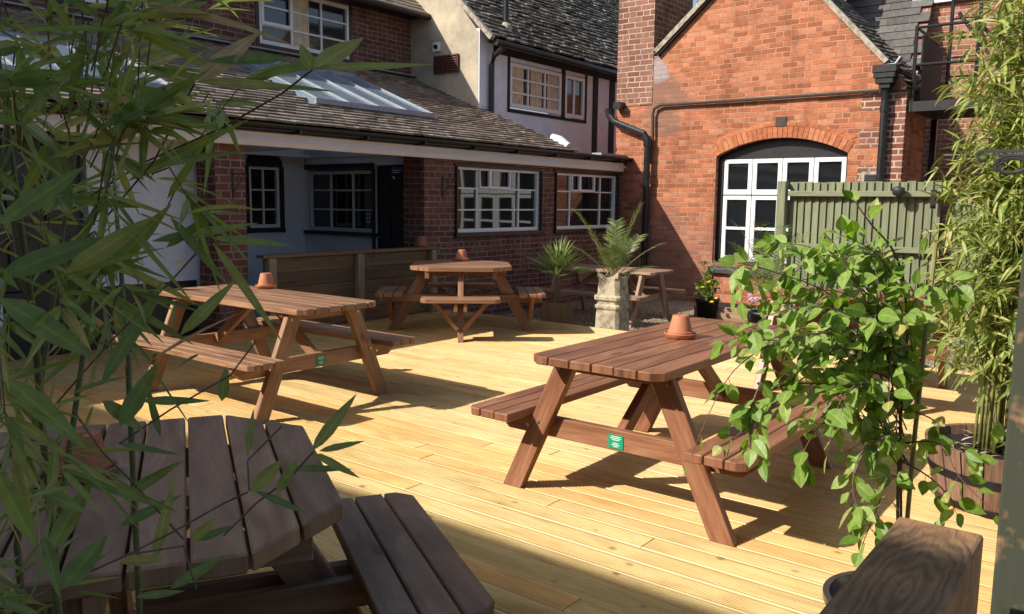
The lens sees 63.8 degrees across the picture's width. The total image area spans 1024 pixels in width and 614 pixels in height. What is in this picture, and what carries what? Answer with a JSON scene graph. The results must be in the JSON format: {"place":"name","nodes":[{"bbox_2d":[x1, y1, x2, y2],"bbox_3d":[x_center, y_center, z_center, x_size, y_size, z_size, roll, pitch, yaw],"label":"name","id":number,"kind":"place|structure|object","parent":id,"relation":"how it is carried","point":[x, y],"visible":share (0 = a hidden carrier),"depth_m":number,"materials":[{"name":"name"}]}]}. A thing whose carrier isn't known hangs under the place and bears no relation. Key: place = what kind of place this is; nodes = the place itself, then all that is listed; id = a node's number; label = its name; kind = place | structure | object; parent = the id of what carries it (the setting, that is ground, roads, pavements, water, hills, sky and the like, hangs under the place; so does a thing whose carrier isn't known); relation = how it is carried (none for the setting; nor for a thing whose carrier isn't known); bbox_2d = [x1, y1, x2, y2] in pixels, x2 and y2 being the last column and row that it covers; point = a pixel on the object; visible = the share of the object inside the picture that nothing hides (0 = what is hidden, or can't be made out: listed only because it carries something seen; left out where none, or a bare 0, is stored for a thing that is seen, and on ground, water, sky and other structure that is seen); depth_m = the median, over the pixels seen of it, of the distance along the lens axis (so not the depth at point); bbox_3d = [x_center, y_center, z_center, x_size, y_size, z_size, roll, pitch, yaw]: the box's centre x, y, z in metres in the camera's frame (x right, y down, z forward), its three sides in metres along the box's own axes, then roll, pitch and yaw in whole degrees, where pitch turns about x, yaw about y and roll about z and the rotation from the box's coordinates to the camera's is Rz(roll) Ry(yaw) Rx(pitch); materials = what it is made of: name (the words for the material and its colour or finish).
{"place":"outdoors","nodes":[
{"label":"outdoors","id":0,"kind":"place"},
{"bbox_2d":[198,311,936,333],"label":"ground","id":1,"kind":"structure","parent":0,"point":[200,326],"depth_m":11.09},
{"bbox_2d":[4,0,430,170],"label":"brick house","id":2,"kind":"structure","parent":1,"relation":"on","point":[315,28],"depth_m":13.35,"materials":[{"name":"red brick"}]},
{"bbox_2d":[56,0,153,19],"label":"window","id":3,"kind":"structure","parent":2,"relation":"in","point":[87,2],"depth_m":10.55,"materials":[{"name":"white paint"}]},
{"bbox_2d":[255,0,352,62],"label":"window","id":4,"kind":"structure","parent":2,"relation":"in","point":[330,23],"depth_m":13.19,"materials":[{"name":"white paint"}]},
{"bbox_2d":[0,0,632,360],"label":"pub wing","id":5,"kind":"structure","parent":1,"relation":"on","point":[514,194],"depth_m":11.37,"materials":[{"name":"brown brick"}]},
{"bbox_2d":[0,128,82,292],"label":"door","id":6,"kind":"structure","parent":5,"relation":"in","point":[32,243],"depth_m":7.43,"materials":[{"name":"black paint"}]},
{"bbox_2d":[232,169,246,197],"bbox_3d":[-2.793,-1.264,8.443,0.244,0.294,0.021,6,9,37],"label":"hanging basket bracket","id":7,"kind":"object","parent":5,"relation":"attached to","point":[233,189],"visible":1,"depth_m":8.49,"materials":[{"name":"black metal"}]},
{"bbox_2d":[248,166,285,232],"bbox_3d":[-3.572,-1.551,11.879,0.130,0.940,0.626,6,9,37],"label":"window","id":8,"kind":"structure","parent":5,"relation":"in","point":[263,181],"depth_m":11.91,"materials":[{"name":"white paint"}]},
{"bbox_2d":[303,170,377,236],"bbox_3d":[-2.503,-1.513,11.977,1.534,0.929,0.140,6,9,37],"label":"window","id":9,"kind":"structure","parent":5,"relation":"in","point":[340,202],"depth_m":12.03,"materials":[{"name":"white paint"}]},
{"bbox_2d":[376,166,403,278],"bbox_3d":[-1.673,-0.806,11.415,0.583,2.257,0.116,6,9,37],"label":"door","id":10,"kind":"structure","parent":5,"relation":"in","point":[390,196],"depth_m":11.36,"materials":[{"name":"black paint"}]},
{"bbox_2d":[442,175,455,197],"bbox_3d":[-0.834,-1.604,10.946,0.244,0.294,0.021,6,9,37],"label":"hanging basket bracket","id":11,"kind":"object","parent":5,"relation":"attached to","point":[443,178],"visible":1,"depth_m":11.00,"materials":[{"name":"black metal"}]},
{"bbox_2d":[454,167,543,237],"bbox_3d":[-0.178,-1.535,12.039,0.140,0.977,2.052,6,9,37],"label":"window","id":12,"kind":"structure","parent":5,"relation":"in","point":[490,201],"depth_m":12.05,"materials":[{"name":"white paint"}]},
{"bbox_2d":[553,173,618,233],"bbox_3d":[1.258,-1.753,13.878,0.140,0.977,1.987,6,9,37],"label":"window","id":13,"kind":"structure","parent":5,"relation":"in","point":[593,196],"depth_m":13.91,"materials":[{"name":"white paint"}]},
{"bbox_2d":[401,0,618,165],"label":"timber framed house","id":14,"kind":"structure","parent":1,"relation":"on","point":[556,61],"depth_m":15.23,"materials":[{"name":"white paint"}]},
{"bbox_2d":[510,62,561,114],"bbox_3d":[0.441,-4.054,15.343,0.065,0.778,1.620,6,9,37],"label":"window","id":15,"kind":"structure","parent":14,"relation":"in","point":[526,79],"depth_m":15.30,"materials":[{"name":"white paint"}]},
{"bbox_2d":[565,75,584,119],"bbox_3d":[1.228,-4.163,16.354,0.065,0.799,0.691,6,9,37],"label":"window","id":16,"kind":"structure","parent":14,"relation":"in","point":[574,86],"depth_m":16.37,"materials":[{"name":"white paint"}]},
{"bbox_2d":[605,0,924,304],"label":"gable house","id":17,"kind":"structure","parent":1,"relation":"on","point":[729,112],"depth_m":13.38,"materials":[{"name":"orange brick"}]},
{"bbox_2d":[707,157,847,276],"bbox_3d":[4.214,-1.421,13.103,2.182,1.868,0.248,6,9,37],"label":"window","id":18,"kind":"structure","parent":17,"relation":"in","point":[750,185],"depth_m":13.36,"materials":[{"name":"white paint"}]},
{"bbox_2d":[908,0,1017,180],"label":"fire escape","id":19,"kind":"object","parent":17,"relation":"attached to","point":[929,66],"visible":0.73,"depth_m":12.12,"materials":[{"name":"black paint"}]},
{"bbox_2d":[846,0,932,84],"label":"slate roofed annexe","id":20,"kind":"structure","parent":1,"relation":"on","point":[893,23],"depth_m":15.31,"materials":[{"name":"grey stone"}]},
{"bbox_2d":[912,0,1022,286],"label":"brick building","id":21,"kind":"structure","parent":1,"relation":"on","point":[940,11],"depth_m":15.21,"materials":[{"name":"red brick"}]},
{"bbox_2d":[510,0,697,117],"label":"sky","id":22,"kind":"structure","parent":0,"point":[695,2],"materials":[{"name":"white"}]},
{"bbox_2d":[497,299,996,371],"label":"gravel ground","id":23,"kind":"structure","parent":0,"point":[686,307],"depth_m":12.50,"materials":[{"name":"grey gravel"}]},
{"bbox_2d":[541,300,572,323],"bbox_3d":[0.591,0.110,10.891,0.300,0.360,0.300,6,9,37],"label":"plant pot","id":24,"kind":"object","parent":23,"relation":"on","point":[551,311],"visible":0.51,"depth_m":10.78,"materials":[{"name":"wood"}]},
{"bbox_2d":[522,237,587,303],"bbox_3d":[0.617,-0.499,10.871,0.983,0.918,1.030,6,9,37],"label":"spiky palm","id":25,"kind":"object","parent":24,"relation":"in","point":[557,261],"visible":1,"depth_m":10.77,"materials":[{"name":"green plant"}]},
{"bbox_2d":[594,271,630,330],"bbox_3d":[1.206,-0.002,9.863,0.348,0.855,0.348,6,9,36],"label":"chimney pot planter","id":26,"kind":"object","parent":23,"relation":"on","point":[612,297],"visible":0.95,"depth_m":9.73,"materials":[{"name":"stone"}]},
{"bbox_2d":[564,201,662,277],"bbox_3d":[1.214,-0.722,9.733,1.193,1.076,0.810,-2,8,-17],"label":"feather palm","id":27,"kind":"object","parent":26,"relation":"in","point":[617,262],"visible":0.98,"depth_m":9.80,"materials":[{"name":"green plant"}]},
{"bbox_2d":[540,263,685,327],"bbox_3d":[1.382,-0.201,11.893,1.808,0.740,1.434,6,9,37],"label":"picnic table","id":28,"kind":"object","parent":23,"relation":"on","point":[584,288],"visible":0.69,"depth_m":11.68,"materials":[{"name":"brown wood"}]},
{"bbox_2d":[636,245,646,294],"bbox_3d":[2.248,-0.531,14.262,0.241,1.082,0.194,-2,8,-19],"label":"self sown weed","id":29,"kind":"object","parent":23,"relation":"on","point":[640,260],"visible":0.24,"depth_m":14.23,"materials":[{"name":"green plant"}]},
{"bbox_2d":[691,241,719,318],"bbox_3d":[2.829,-0.382,11.826,0.460,1.150,0.530,6,9,37],"label":"potted plant","id":30,"kind":"object","parent":23,"relation":"on","point":[707,304],"visible":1,"depth_m":11.77,"materials":[{"name":"green plant"}]},
{"bbox_2d":[694,302,758,321],"bbox_3d":[3.924,0.133,11.643,2.500,0.200,0.900,6,9,37],"label":"raised bed","id":31,"kind":"object","parent":23,"relation":"on","point":[724,311],"visible":0.16,"depth_m":11.77,"materials":[{"name":"beige stone"}]},
{"bbox_2d":[747,293,761,321],"bbox_3d":[3.342,0.019,11.281,0.240,0.503,0.240,6,9,37],"label":"flowering plant","id":32,"kind":"object","parent":23,"relation":"on","point":[751,308],"visible":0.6,"depth_m":11.25,"materials":[{"name":"pink plant"}]},
{"bbox_2d":[748,309,767,322],"bbox_3d":[3.146,0.223,10.312,0.370,0.340,0.370,6,9,37],"label":"plant pot","id":33,"kind":"object","parent":23,"relation":"on","point":[755,317],"visible":0.25,"depth_m":10.21,"materials":[{"name":"black plastic"}]},
{"bbox_2d":[707,220,811,303],"bbox_3d":[3.186,-0.475,10.271,1.251,1.236,1.427,0,7,-6],"label":"feather palm","id":34,"kind":"object","parent":33,"relation":"in","point":[764,278],"visible":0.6,"depth_m":10.11,"materials":[{"name":"green plant"}]},
{"bbox_2d":[773,181,942,338],"bbox_3d":[4.247,-0.581,10.302,1.914,1.978,0.162,6,9,37],"label":"closeboard fence","id":35,"kind":"object","parent":23,"relation":"on","point":[816,209],"visible":0.37,"depth_m":10.23,"materials":[{"name":"green wood"}]},
{"bbox_2d":[892,186,904,198],"bbox_3d":[4.592,-1.359,9.775,0.155,0.162,0.150,-1,7,-10],"label":"floodlight","id":36,"kind":"object","parent":35,"relation":"attached to","point":[898,191],"visible":1,"depth_m":9.72,"materials":[{"name":"black paint"}]},
{"bbox_2d":[930,190,936,208],"bbox_3d":[4.915,-1.258,9.595,0.070,0.220,0.062,6,9,37],"label":"gate latch","id":37,"kind":"object","parent":35,"relation":"attached to","point":[932,202],"visible":0.76,"depth_m":9.61,"materials":[{"name":"black paint"}]},
{"bbox_2d":[946,199,998,348],"bbox_3d":[6.590,-0.256,8.765,3.578,1.760,0.122,6,9,37],"label":"bare board fence","id":38,"kind":"object","parent":23,"relation":"on","point":[950,253],"visible":0.06,"depth_m":9.74,"materials":[{"name":"brown wood"}]},
{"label":"deck joists","id":39,"kind":"structure","parent":0,"visible":0},
{"bbox_2d":[0,309,1006,613],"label":"deck","id":40,"kind":"structure","parent":39,"relation":"on","point":[570,527],"depth_m":4.35,"materials":[{"name":"yellow wood"}]},
{"bbox_2d":[0,0,432,613],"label":"bamboo","id":41,"kind":"object","parent":40,"relation":"on","point":[128,110],"visible":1,"depth_m":0.85,"materials":[{"name":"plant"}]},
{"bbox_2d":[0,415,493,613],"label":"octagonal picnic table","id":42,"kind":"object","parent":40,"relation":"on","point":[402,555],"visible":0.64,"depth_m":2.15,"materials":[{"name":"brown wood"}]},
{"bbox_2d":[58,429,118,483],"bbox_3d":[-1.095,0.378,2.105,0.158,0.112,0.158,4,8,23],"label":"terracotta pot","id":43,"kind":"object","parent":42,"relation":"on","point":[97,463],"visible":0.34,"depth_m":2.08,"materials":[{"name":"brown ceramic"}]},
{"bbox_2d":[113,284,414,422],"bbox_3d":[-1.860,0.280,6.173,1.786,0.740,1.474,6,9,37],"label":"picnic table","id":44,"kind":"object","parent":40,"relation":"on","point":[293,311],"visible":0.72,"depth_m":5.92,"materials":[{"name":"orange wood"}]},
{"bbox_2d":[255,273,276,288],"bbox_3d":[-1.975,-0.211,6.607,0.172,0.122,0.172,-1,7,-11],"label":"terracotta pot","id":45,"kind":"object","parent":44,"relation":"on","point":[266,281],"visible":1,"depth_m":6.56,"materials":[{"name":"orange ceramic"}]},
{"bbox_2d":[256,246,439,324],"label":"timber wall","id":46,"kind":"structure","parent":40,"relation":"on","point":[359,284],"depth_m":9.71,"materials":[{"name":"brown wood"}]},
{"bbox_2d":[414,236,428,246],"bbox_3d":[-1.167,-0.843,10.608,0.195,0.138,0.195,-2,8,-20],"label":"terracotta pot","id":47,"kind":"object","parent":46,"relation":"on","point":[421,241],"visible":1,"depth_m":10.55,"materials":[{"name":"orange ceramic"}]},
{"bbox_2d":[375,260,545,342],"bbox_3d":[-0.575,-0.111,9.291,1.852,0.755,1.852,0,7,-3],"label":"octagonal picnic table","id":48,"kind":"object","parent":40,"relation":"on","point":[460,301],"visible":1,"depth_m":9.19,"materials":[{"name":"brown wood"}]},
{"bbox_2d":[454,249,469,260],"bbox_3d":[-0.593,-0.610,9.687,0.189,0.134,0.189,4,8,28],"label":"terracotta pot","id":49,"kind":"object","parent":48,"relation":"on","point":[461,255],"visible":1,"depth_m":9.63,"materials":[{"name":"orange ceramic"}]},
{"bbox_2d":[471,317,857,546],"bbox_3d":[0.878,0.539,4.386,1.454,0.740,1.746,6,9,37],"label":"picnic table","id":50,"kind":"object","parent":40,"relation":"on","point":[654,364],"visible":0.76,"depth_m":3.98,"materials":[{"name":"red wood"}]},
{"bbox_2d":[664,314,696,339],"bbox_3d":[0.901,0.104,4.396,0.172,0.122,0.172,2,7,9],"label":"terracotta pot","id":51,"kind":"object","parent":50,"relation":"on","point":[680,327],"visible":1,"depth_m":4.35,"materials":[{"name":"orange ceramic"}]},
{"bbox_2d":[822,571,853,604],"bbox_3d":[1.122,1.011,2.430,0.400,0.305,0.400,6,9,37],"label":"glazed pot","id":52,"kind":"object","parent":40,"relation":"on","point":[832,585],"visible":0.16,"depth_m":2.54,"materials":[{"name":"grey ceramic"}]},
{"bbox_2d":[684,189,1005,566],"bbox_3d":[0.989,0.268,2.310,0.717,1.187,0.864,6,9,37],"label":"leafy shrub","id":53,"kind":"object","parent":52,"relation":"in","point":[851,378],"visible":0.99,"depth_m":2.26,"materials":[{"name":"green plant"}]},
{"bbox_2d":[905,242,937,518],"bbox_3d":[1.180,0.363,2.398,0.042,1.100,0.017,0,7,-7],"label":"garden cane","id":54,"kind":"object","parent":52,"relation":"in","point":[922,362],"visible":0.59,"depth_m":2.38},
{"bbox_2d":[751,285,976,403],"bbox_3d":[2.716,0.279,6.513,1.508,0.760,1.454,6,9,37],"label":"picnic table","id":55,"kind":"object","parent":40,"relation":"on","point":[761,365],"visible":0.16,"depth_m":6.48,"materials":[{"name":"red wood"}]},
{"bbox_2d":[819,517,982,613],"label":"sleeper block","id":56,"kind":"structure","parent":40,"relation":"on","point":[908,566],"depth_m":1.60,"materials":[{"name":"brown wood"}]},
{"bbox_2d":[924,423,1004,518],"bbox_3d":[2.444,0.798,4.073,0.740,0.333,0.734,6,9,37],"label":"half barrel planter","id":57,"kind":"object","parent":40,"relation":"on","point":[960,434],"visible":0.34,"depth_m":3.95,"materials":[{"name":"wood"},{"name":"black paint"},{"name":"dark soil"}]},
{"bbox_2d":[912,0,1023,454],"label":"bamboo","id":58,"kind":"object","parent":57,"relation":"in","point":[1000,217],"visible":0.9,"depth_m":3.87,"materials":[{"name":"plant"}]},
{"bbox_2d":[990,242,1023,613],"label":"timber post","id":59,"kind":"object","parent":40,"relation":"on","point":[1007,597],"visible":1,"depth_m":2.02,"materials":[{"name":"grey wood"}]},
{"bbox_2d":[976,149,1023,174],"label":"iron bracket","id":60,"kind":"object","parent":59,"relation":"attached to","point":[1002,159],"visible":1,"depth_m":1.99,"materials":[{"name":"black metal"}]}
]}

